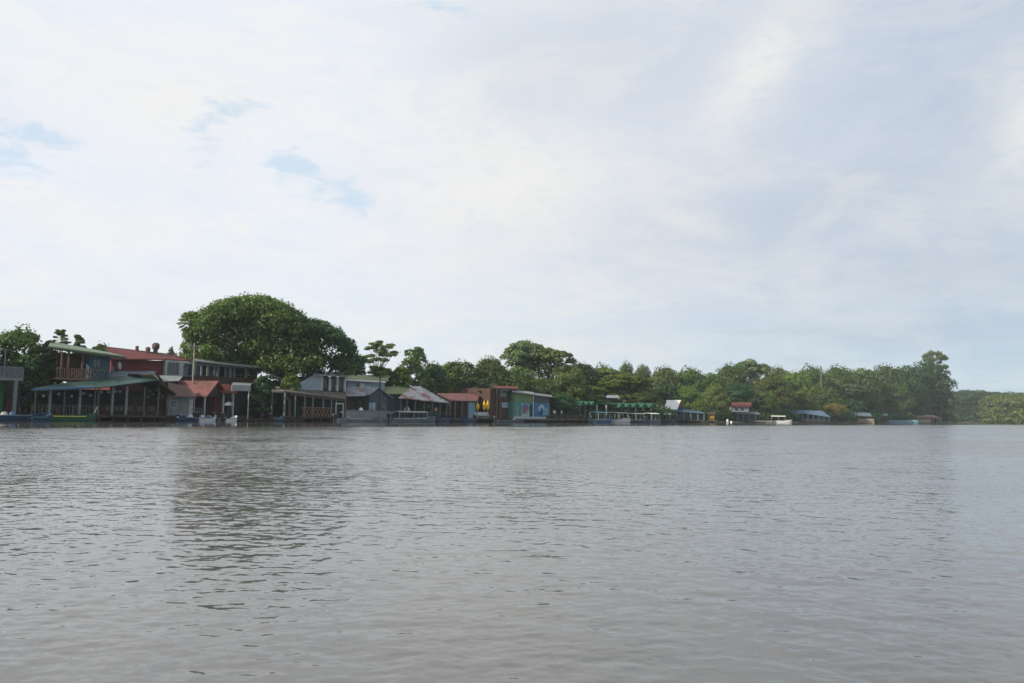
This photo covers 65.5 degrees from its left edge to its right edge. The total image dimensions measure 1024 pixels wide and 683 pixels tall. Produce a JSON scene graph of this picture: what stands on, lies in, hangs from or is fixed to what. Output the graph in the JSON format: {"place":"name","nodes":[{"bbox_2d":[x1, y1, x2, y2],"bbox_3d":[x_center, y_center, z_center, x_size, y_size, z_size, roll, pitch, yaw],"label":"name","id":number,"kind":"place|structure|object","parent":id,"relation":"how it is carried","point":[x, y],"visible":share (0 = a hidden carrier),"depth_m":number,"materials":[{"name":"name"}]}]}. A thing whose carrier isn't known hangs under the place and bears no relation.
{"place":"outdoors","nodes":[
{"label":"outdoors","id":0,"kind":"place"},
{"bbox_2d":[166,382,195,417],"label":"brown hut","id":1,"kind":"object","parent":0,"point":[182,402],"visible":0.82,"depth_m":88.53,"materials":[{"name":"wood"}]},
{"bbox_2d":[339,410,393,421],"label":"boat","id":2,"kind":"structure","parent":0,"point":[356,414],"depth_m":107.27,"materials":[{"name":"grey paint"}]},
{"bbox_2d":[19,412,936,422],"bbox_3d":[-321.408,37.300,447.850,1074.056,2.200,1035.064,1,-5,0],"label":"river bank","id":3,"kind":"structure","parent":0,"point":[174,419],"depth_m":127.12,"materials":[{"name":"soil"}]},
{"bbox_2d":[0,348,23,414],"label":"building","id":4,"kind":"structure","parent":3,"relation":"on","point":[10,394],"depth_m":76.38,"materials":[{"name":"grey paint"}]},
{"bbox_2d":[0,322,41,386],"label":"broad tree","id":5,"kind":"object","parent":3,"relation":"on","point":[19,339],"visible":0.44,"depth_m":83.20,"materials":[{"name":"green plant"}]},
{"bbox_2d":[5,351,52,413],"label":"broad tree","id":6,"kind":"object","parent":3,"relation":"on","point":[28,362],"visible":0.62,"depth_m":80.64,"materials":[{"name":"green plant"}]},
{"bbox_2d":[19,345,63,413],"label":"broad tree","id":7,"kind":"object","parent":3,"relation":"on","point":[45,355],"visible":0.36,"depth_m":82.88,"materials":[{"name":"green plant"}]},
{"bbox_2d":[52,329,71,382],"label":"sparse tree","id":8,"kind":"object","parent":3,"relation":"on","point":[61,334],"visible":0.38,"depth_m":108.26,"materials":[{"name":"green plant"}]},
{"bbox_2d":[67,334,86,382],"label":"slender tree","id":9,"kind":"object","parent":3,"relation":"on","point":[79,340],"visible":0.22,"depth_m":101.39,"materials":[{"name":"green plant"}]},
{"bbox_2d":[20,342,176,420],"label":"riverside restaurant","id":10,"kind":"structure","parent":3,"relation":"on","point":[85,372],"depth_m":84.52,"materials":[{"name":"dark timber"},{"name":"grey timber"},{"name":"painted sheet metal"}]},
{"bbox_2d":[91,346,192,393],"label":"red metal house","id":11,"kind":"structure","parent":3,"relation":"on","point":[167,364],"depth_m":94.97,"materials":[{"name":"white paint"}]},
{"bbox_2d":[160,375,181,384],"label":"grey canopy","id":12,"kind":"object","parent":11,"relation":"attached to","point":[165,378],"visible":0.57,"depth_m":92.43,"materials":[{"name":"white fabric"}]},
{"bbox_2d":[167,362,178,374],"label":"window","id":13,"kind":"structure","parent":11,"relation":"in","point":[172,367],"depth_m":96.05,"materials":[{"name":"grey glass"}]},
{"bbox_2d":[176,311,201,361],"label":"tree","id":14,"kind":"object","parent":3,"relation":"on","point":[190,338],"visible":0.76,"depth_m":100.08,"materials":[{"name":"green plant"}]},
{"bbox_2d":[165,381,228,417],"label":"red gabled hut","id":15,"kind":"object","parent":3,"relation":"on","point":[208,398],"visible":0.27,"depth_m":92.86,"materials":[{"name":"white paint"}]},
{"bbox_2d":[194,338,221,375],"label":"leafy tree","id":16,"kind":"object","parent":3,"relation":"on","point":[201,343],"visible":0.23,"depth_m":100.71,"materials":[{"name":"green plant"}]},
{"bbox_2d":[218,384,237,416],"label":"red hut","id":17,"kind":"object","parent":3,"relation":"on","point":[227,388],"visible":0.24,"depth_m":94.09,"materials":[{"name":"white paint"}]},
{"bbox_2d":[217,355,256,377],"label":"broad tree","id":18,"kind":"object","parent":3,"relation":"on","point":[230,359],"visible":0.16,"depth_m":103.02,"materials":[{"name":"green plant"}]},
{"bbox_2d":[193,358,282,415],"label":"gallery house","id":19,"kind":"structure","parent":3,"relation":"on","point":[224,373],"depth_m":99.92,"materials":[{"name":"grey paint"}]},
{"bbox_2d":[183,291,328,383],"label":"round tree","id":20,"kind":"object","parent":3,"relation":"on","point":[245,319],"visible":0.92,"depth_m":101.61,"materials":[{"name":"green plant"}]},
{"bbox_2d":[216,419,303,421],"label":"landing stage","id":21,"kind":"object","parent":3,"relation":"on","point":[267,420],"visible":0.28,"depth_m":94.64,"materials":[{"name":"brown wood"}]},
{"bbox_2d":[226,382,251,418],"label":"boat shelter","id":22,"kind":"object","parent":21,"relation":"on","point":[242,400],"visible":0.78,"depth_m":98.14,"materials":[{"name":"white paint"}]},
{"bbox_2d":[279,372,300,418],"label":"tree","id":23,"kind":"object","parent":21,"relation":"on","point":[290,381],"visible":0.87,"depth_m":100.02,"materials":[{"name":"green plant"}]},
{"bbox_2d":[249,372,275,418],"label":"tree","id":24,"kind":"object","parent":3,"relation":"on","point":[262,386],"visible":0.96,"depth_m":97.84,"materials":[{"name":"green plant"}]},
{"bbox_2d":[251,387,284,417],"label":"thatched shelter","id":25,"kind":"object","parent":3,"relation":"on","point":[275,407],"visible":0.5,"depth_m":100.89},
{"bbox_2d":[280,371,347,421],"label":"blue gabled restaurant","id":26,"kind":"structure","parent":3,"relation":"on","point":[319,395],"depth_m":103.63,"materials":[{"name":"wood"}]},
{"bbox_2d":[278,316,367,379],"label":"dark spreading tree","id":27,"kind":"object","parent":3,"relation":"on","point":[346,359],"visible":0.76,"depth_m":106.19,"materials":[{"name":"green plant"}]},
{"bbox_2d":[343,387,366,415],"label":"rusty roofed shack","id":28,"kind":"structure","parent":3,"relation":"on","point":[354,395],"depth_m":109.97,"materials":[{"name":"wood"}]},
{"bbox_2d":[346,375,390,390],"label":"olive roofed house","id":29,"kind":"structure","parent":3,"relation":"on","point":[362,381],"depth_m":116.40,"materials":[{"name":"white paint"}]},
{"bbox_2d":[362,387,392,410],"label":"slate gabled shack","id":30,"kind":"structure","parent":3,"relation":"on","point":[370,399],"depth_m":110.84,"materials":[{"name":"white paint"}]},
{"bbox_2d":[363,340,400,374],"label":"sparse tree","id":31,"kind":"object","parent":3,"relation":"on","point":[381,350],"visible":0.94,"depth_m":123.29,"materials":[{"name":"green plant"}]},
{"bbox_2d":[384,386,408,416],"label":"olive roofed shed","id":32,"kind":"structure","parent":3,"relation":"on","point":[395,393],"depth_m":117.70,"materials":[{"name":"metal"}]},
{"bbox_2d":[389,366,413,401],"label":"leafy tree","id":33,"kind":"object","parent":3,"relation":"on","point":[400,373],"visible":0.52,"depth_m":123.93,"materials":[{"name":"green plant"}]},
{"bbox_2d":[398,346,430,390],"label":"leafy tree","id":34,"kind":"object","parent":3,"relation":"on","point":[413,365],"visible":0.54,"depth_m":128.93,"materials":[{"name":"green plant"}]},
{"bbox_2d":[391,386,451,418],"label":"patchy roof pavilion","id":35,"kind":"structure","parent":3,"relation":"on","point":[420,397],"depth_m":117.93,"materials":[{"name":"white paint"}]},
{"bbox_2d":[417,360,449,405],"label":"broad tree","id":36,"kind":"object","parent":3,"relation":"on","point":[437,377],"visible":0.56,"depth_m":133.06,"materials":[{"name":"green plant"}]},
{"bbox_2d":[441,359,481,404],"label":"broad tree","id":37,"kind":"object","parent":3,"relation":"on","point":[457,372],"visible":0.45,"depth_m":139.46,"materials":[{"name":"green plant"}]},
{"bbox_2d":[453,376,491,392],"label":"broad tree","id":38,"kind":"object","parent":3,"relation":"on","point":[468,383],"visible":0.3,"depth_m":135.26,"materials":[{"name":"green plant"}]},
{"bbox_2d":[437,393,511,421],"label":"red long pavilion","id":39,"kind":"structure","parent":3,"relation":"on","point":[462,404],"depth_m":125.34,"materials":[{"name":"metal"}]},
{"bbox_2d":[459,384,518,417],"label":"brown timber house","id":40,"kind":"structure","parent":3,"relation":"on","point":[497,398],"depth_m":130.26,"materials":[{"name":"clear wood"}]},
{"bbox_2d":[472,355,510,385],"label":"broad tree","id":41,"kind":"object","parent":3,"relation":"on","point":[491,371],"visible":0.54,"depth_m":143.96,"materials":[{"name":"green plant"}]},
{"bbox_2d":[498,372,527,390],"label":"broad tree","id":42,"kind":"object","parent":3,"relation":"on","point":[514,380],"visible":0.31,"depth_m":143.74,"materials":[{"name":"green plant"}]},
{"bbox_2d":[506,365,536,388],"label":"broad tree","id":43,"kind":"object","parent":3,"relation":"on","point":[523,373],"visible":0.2,"depth_m":153.35,"materials":[{"name":"green plant"}]},
{"bbox_2d":[499,340,550,378],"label":"flat topped tree","id":44,"kind":"object","parent":3,"relation":"on","point":[519,353],"visible":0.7,"depth_m":162.34,"materials":[{"name":"green plant"}]},
{"bbox_2d":[524,376,561,402],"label":"broad tree","id":45,"kind":"object","parent":3,"relation":"on","point":[540,386],"visible":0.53,"depth_m":149.82,"materials":[{"name":"green plant"}]},
{"bbox_2d":[525,347,576,393],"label":"flat topped tree","id":46,"kind":"object","parent":3,"relation":"on","point":[556,356],"visible":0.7,"depth_m":161.84,"materials":[{"name":"green plant"}]},
{"bbox_2d":[549,394,578,415],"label":"bush","id":47,"kind":"object","parent":3,"relation":"on","point":[564,401],"visible":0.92,"depth_m":144.93,"materials":[{"name":"green plant"}]},
{"bbox_2d":[546,363,587,406],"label":"leafy tree","id":48,"kind":"object","parent":3,"relation":"on","point":[568,374],"visible":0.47,"depth_m":160.01,"materials":[{"name":"green plant"}]},
{"bbox_2d":[566,361,605,400],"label":"broad tree","id":49,"kind":"object","parent":3,"relation":"on","point":[587,370],"visible":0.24,"depth_m":182.24,"materials":[{"name":"green plant"}]},
{"bbox_2d":[572,385,609,400],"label":"flat topped tree","id":50,"kind":"object","parent":3,"relation":"on","point":[595,389],"visible":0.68,"depth_m":162.75,"materials":[{"name":"green plant"}]},
{"bbox_2d":[571,401,660,422],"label":"building","id":51,"kind":"structure","parent":3,"relation":"on","point":[619,405],"depth_m":156.47,"materials":[{"name":"white paint"}]},
{"bbox_2d":[592,369,644,402],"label":"flat topped tree","id":52,"kind":"object","parent":3,"relation":"on","point":[604,373],"visible":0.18,"depth_m":185.75,"materials":[{"name":"green plant"}]},
{"bbox_2d":[596,373,655,402],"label":"flat topped tree","id":53,"kind":"object","parent":3,"relation":"on","point":[622,383],"visible":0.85,"depth_m":178.47,"materials":[{"name":"green plant"}]},
{"bbox_2d":[635,363,650,377],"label":"broad tree","id":54,"kind":"object","parent":3,"relation":"on","point":[644,371],"visible":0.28,"depth_m":223.15,"materials":[{"name":"green plant"}]},
{"bbox_2d":[627,389,665,407],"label":"broad tree","id":55,"kind":"object","parent":3,"relation":"on","point":[640,396],"visible":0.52,"depth_m":175.66,"materials":[{"name":"green plant"}]},
{"bbox_2d":[648,364,682,404],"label":"broad tree","id":56,"kind":"object","parent":3,"relation":"on","point":[661,376],"visible":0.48,"depth_m":213.90,"materials":[{"name":"green plant"}]},
{"bbox_2d":[648,383,691,409],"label":"broad tree","id":57,"kind":"object","parent":3,"relation":"on","point":[664,391],"visible":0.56,"depth_m":191.42,"materials":[{"name":"green plant"}]},
{"bbox_2d":[409,403,958,422],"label":"undergrowth","id":58,"kind":"object","parent":3,"relation":"on","point":[790,415],"visible":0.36,"depth_m":203.50,"materials":[{"name":"green plant"}]},
{"bbox_2d":[664,400,708,421],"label":"white roofed boathouse","id":59,"kind":"object","parent":3,"relation":"on","point":[692,415],"visible":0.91,"depth_m":182.74,"materials":[{"name":"metal"}]},
{"bbox_2d":[672,384,703,412],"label":"broad tree","id":60,"kind":"object","parent":3,"relation":"on","point":[687,393],"visible":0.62,"depth_m":191.27,"materials":[{"name":"green plant"}]},
{"bbox_2d":[672,365,713,408],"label":"broad tree","id":61,"kind":"object","parent":3,"relation":"on","point":[694,378],"visible":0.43,"depth_m":217.25,"materials":[{"name":"green plant"}]},
{"bbox_2d":[692,400,706,419],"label":"leafy tree","id":62,"kind":"object","parent":3,"relation":"on","point":[699,405],"visible":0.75,"depth_m":187.07,"materials":[{"name":"green plant"}]},
{"bbox_2d":[702,372,727,408],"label":"broad tree","id":63,"kind":"object","parent":3,"relation":"on","point":[710,378],"visible":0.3,"depth_m":226.37,"materials":[{"name":"green plant"}]},
{"bbox_2d":[701,381,731,417],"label":"broad tree","id":64,"kind":"object","parent":3,"relation":"on","point":[719,400],"visible":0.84,"depth_m":203.26,"materials":[{"name":"green plant"}]},
{"bbox_2d":[712,361,752,396],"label":"broad tree","id":65,"kind":"object","parent":3,"relation":"on","point":[730,371],"visible":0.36,"depth_m":249.61,"materials":[{"name":"green plant"}]},
{"bbox_2d":[722,380,761,412],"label":"broad tree","id":66,"kind":"object","parent":3,"relation":"on","point":[735,391],"visible":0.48,"depth_m":224.54,"materials":[{"name":"green plant"}]},
{"bbox_2d":[729,402,760,421],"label":"red roofed cottage","id":67,"kind":"structure","parent":3,"relation":"on","point":[741,410],"depth_m":210.03,"materials":[{"name":"wood"}]},
{"bbox_2d":[735,358,771,381],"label":"flat topped tree","id":68,"kind":"object","parent":3,"relation":"on","point":[753,369],"visible":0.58,"depth_m":263.97,"materials":[{"name":"green plant"}]},
{"bbox_2d":[750,392,782,416],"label":"broad tree","id":69,"kind":"object","parent":3,"relation":"on","point":[769,404],"visible":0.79,"depth_m":225.55,"materials":[{"name":"green plant"}]},
{"bbox_2d":[740,373,800,411],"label":"broad tree","id":70,"kind":"object","parent":3,"relation":"on","point":[773,385],"visible":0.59,"depth_m":241.48,"materials":[{"name":"green plant"}]},
{"bbox_2d":[763,364,792,385],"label":"broad tree","id":71,"kind":"object","parent":3,"relation":"on","point":[779,371],"visible":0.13,"depth_m":277.93,"materials":[{"name":"green plant"}]},
{"bbox_2d":[782,369,821,408],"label":"broad tree","id":72,"kind":"object","parent":3,"relation":"on","point":[798,379],"visible":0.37,"depth_m":271.15,"materials":[{"name":"green plant"}]},
{"bbox_2d":[784,390,822,409],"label":"broad tree","id":73,"kind":"object","parent":3,"relation":"on","point":[805,396],"visible":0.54,"depth_m":250.00,"materials":[{"name":"green plant"}]},
{"bbox_2d":[786,409,829,421],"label":"blue roofed pavilion","id":74,"kind":"structure","parent":3,"relation":"on","point":[817,416],"depth_m":242.17,"materials":[{"name":"metal"}]},
{"bbox_2d":[799,363,832,399],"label":"broad tree","id":75,"kind":"object","parent":3,"relation":"on","point":[813,374],"visible":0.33,"depth_m":292.50,"materials":[{"name":"green plant"}]},
{"bbox_2d":[811,386,847,416],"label":"broad tree","id":76,"kind":"object","parent":3,"relation":"on","point":[829,394],"visible":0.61,"depth_m":267.93,"materials":[{"name":"green plant"}]},
{"bbox_2d":[819,377,847,405],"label":"broad tree","id":77,"kind":"object","parent":3,"relation":"on","point":[835,387],"visible":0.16,"depth_m":293.46,"materials":[{"name":"green plant"}]},
{"bbox_2d":[820,403,848,421],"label":"flowering shrub","id":78,"kind":"object","parent":3,"relation":"on","point":[836,408],"visible":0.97,"depth_m":257.31,"materials":[{"name":"yellow plant"}]},
{"bbox_2d":[823,363,859,409],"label":"broad tree","id":79,"kind":"object","parent":3,"relation":"on","point":[835,373],"visible":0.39,"depth_m":305.37,"materials":[{"name":"green plant"}]},
{"bbox_2d":[841,399,865,412],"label":"broad tree","id":80,"kind":"object","parent":3,"relation":"on","point":[852,405],"visible":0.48,"depth_m":290.59,"materials":[{"name":"green plant"}]},
{"bbox_2d":[838,383,877,411],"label":"flat topped tree","id":81,"kind":"object","parent":3,"relation":"on","point":[851,391],"visible":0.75,"depth_m":297.50,"materials":[{"name":"green plant"}]},
{"bbox_2d":[849,367,885,412],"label":"broad tree","id":82,"kind":"object","parent":3,"relation":"on","point":[863,373],"visible":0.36,"depth_m":324.99,"materials":[{"name":"green plant"}]},
{"bbox_2d":[863,397,888,413],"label":"broad tree","id":83,"kind":"object","parent":3,"relation":"on","point":[875,405],"visible":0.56,"depth_m":311.19,"materials":[{"name":"green plant"}]},
{"bbox_2d":[868,378,903,415],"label":"broad tree","id":84,"kind":"object","parent":3,"relation":"on","point":[884,394],"visible":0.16,"depth_m":333.45,"materials":[{"name":"green plant"}]},
{"bbox_2d":[869,362,912,412],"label":"broad tree","id":85,"kind":"object","parent":3,"relation":"on","point":[887,374],"visible":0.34,"depth_m":352.59,"materials":[{"name":"green plant"}]},
{"bbox_2d":[880,381,916,419],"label":"broad tree","id":86,"kind":"object","parent":3,"relation":"on","point":[897,391],"visible":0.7,"depth_m":332.23,"materials":[{"name":"green plant"}]},
{"bbox_2d":[894,365,932,414],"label":"broad tree","id":87,"kind":"object","parent":3,"relation":"on","point":[913,379],"visible":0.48,"depth_m":366.88,"materials":[{"name":"green plant"}]},
{"bbox_2d":[910,386,933,415],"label":"broad tree","id":88,"kind":"object","parent":3,"relation":"on","point":[924,404],"visible":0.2,"depth_m":362.39,"materials":[{"name":"green plant"}]},
{"bbox_2d":[913,415,941,422],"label":"beige hut","id":89,"kind":"object","parent":3,"relation":"on","point":[925,418],"visible":0.86,"depth_m":351.74,"materials":[{"name":"wood"}]},
{"bbox_2d":[921,350,949,421],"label":"sparse tree","id":90,"kind":"object","parent":3,"relation":"on","point":[938,355],"visible":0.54,"depth_m":389.72,"materials":[{"name":"green plant"}]},
{"bbox_2d":[911,358,963,414],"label":"broad tree","id":91,"kind":"object","parent":3,"relation":"on","point":[936,376],"visible":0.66,"depth_m":373.99,"materials":[{"name":"green plant"}]},
{"bbox_2d":[931,386,954,421],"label":"broad tree","id":92,"kind":"object","parent":3,"relation":"on","point":[943,414],"visible":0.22,"depth_m":385.04,"materials":[{"name":"green plant"}]},
{"bbox_2d":[0,421,1023,682],"bbox_3d":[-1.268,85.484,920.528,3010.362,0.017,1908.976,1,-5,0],"label":"water","id":93,"kind":"structure","parent":0,"point":[236,551],"depth_m":7.51,"materials":[{"name":"grey liquid"}]},
{"bbox_2d":[0,412,47,420],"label":"motor boat","id":94,"kind":"object","parent":93,"relation":"on","point":[10,416],"visible":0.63,"depth_m":73.22,"materials":[{"name":"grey paint"}]},
{"bbox_2d":[51,413,96,420],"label":"motor boat","id":95,"kind":"object","parent":93,"relation":"on","point":[89,417],"visible":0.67,"depth_m":77.06,"materials":[{"name":"green paint"}]},
{"bbox_2d":[176,412,199,421],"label":"motor boat","id":96,"kind":"object","parent":93,"relation":"on","point":[185,418],"visible":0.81,"depth_m":86.18,"materials":[{"name":"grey paint"}]},
{"bbox_2d":[193,412,215,421],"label":"motor boat","id":97,"kind":"object","parent":93,"relation":"on","point":[206,418],"visible":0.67,"depth_m":87.97,"materials":[{"name":"grey paint"}]},
{"bbox_2d":[335,414,379,421],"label":"motor boat","id":98,"kind":"object","parent":93,"relation":"on","point":[373,419],"visible":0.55,"depth_m":104.99,"materials":[{"name":"white paint"}]},
{"bbox_2d":[386,411,435,421],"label":"motor boat","id":99,"kind":"object","parent":93,"relation":"on","point":[422,419],"visible":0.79,"depth_m":110.66,"materials":[{"name":"white paint"}]},
{"bbox_2d":[512,419,582,422],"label":"timber dock","id":100,"kind":"object","parent":93,"relation":"in","point":[552,419],"visible":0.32,"depth_m":137.62,"materials":[{"name":"brown wood"}]},
{"bbox_2d":[508,390,551,418],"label":"painted waterfront building","id":101,"kind":"structure","parent":100,"relation":"on","point":[521,404],"depth_m":134.68,"materials":[{"name":"paint"}]},
{"bbox_2d":[587,412,611,422],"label":"motor boat","id":102,"kind":"object","parent":93,"relation":"on","point":[598,420],"visible":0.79,"depth_m":146.24,"materials":[{"name":"blue paint"}]},
{"bbox_2d":[0,0,1023,413],"label":"sky","id":103,"kind":"structure","parent":0,"point":[704,185],"materials":[{"name":"white"}]},
{"bbox_2d":[956,421,990,422],"bbox_3d":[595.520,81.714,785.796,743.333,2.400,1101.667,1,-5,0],"label":"bank","id":104,"kind":"structure","parent":0,"point":[967,422],"depth_m":517.86,"materials":[{"name":"soil"}]},
{"bbox_2d":[941,389,1018,421],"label":"wood","id":105,"kind":"object","parent":104,"relation":"on","point":[969,411],"visible":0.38,"depth_m":520.45,"materials":[{"name":"green plant"}]},
{"bbox_2d":[978,392,1023,423],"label":"wood","id":106,"kind":"object","parent":104,"relation":"on","point":[1004,408],"visible":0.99,"depth_m":435.32,"materials":[{"name":"green plant"}]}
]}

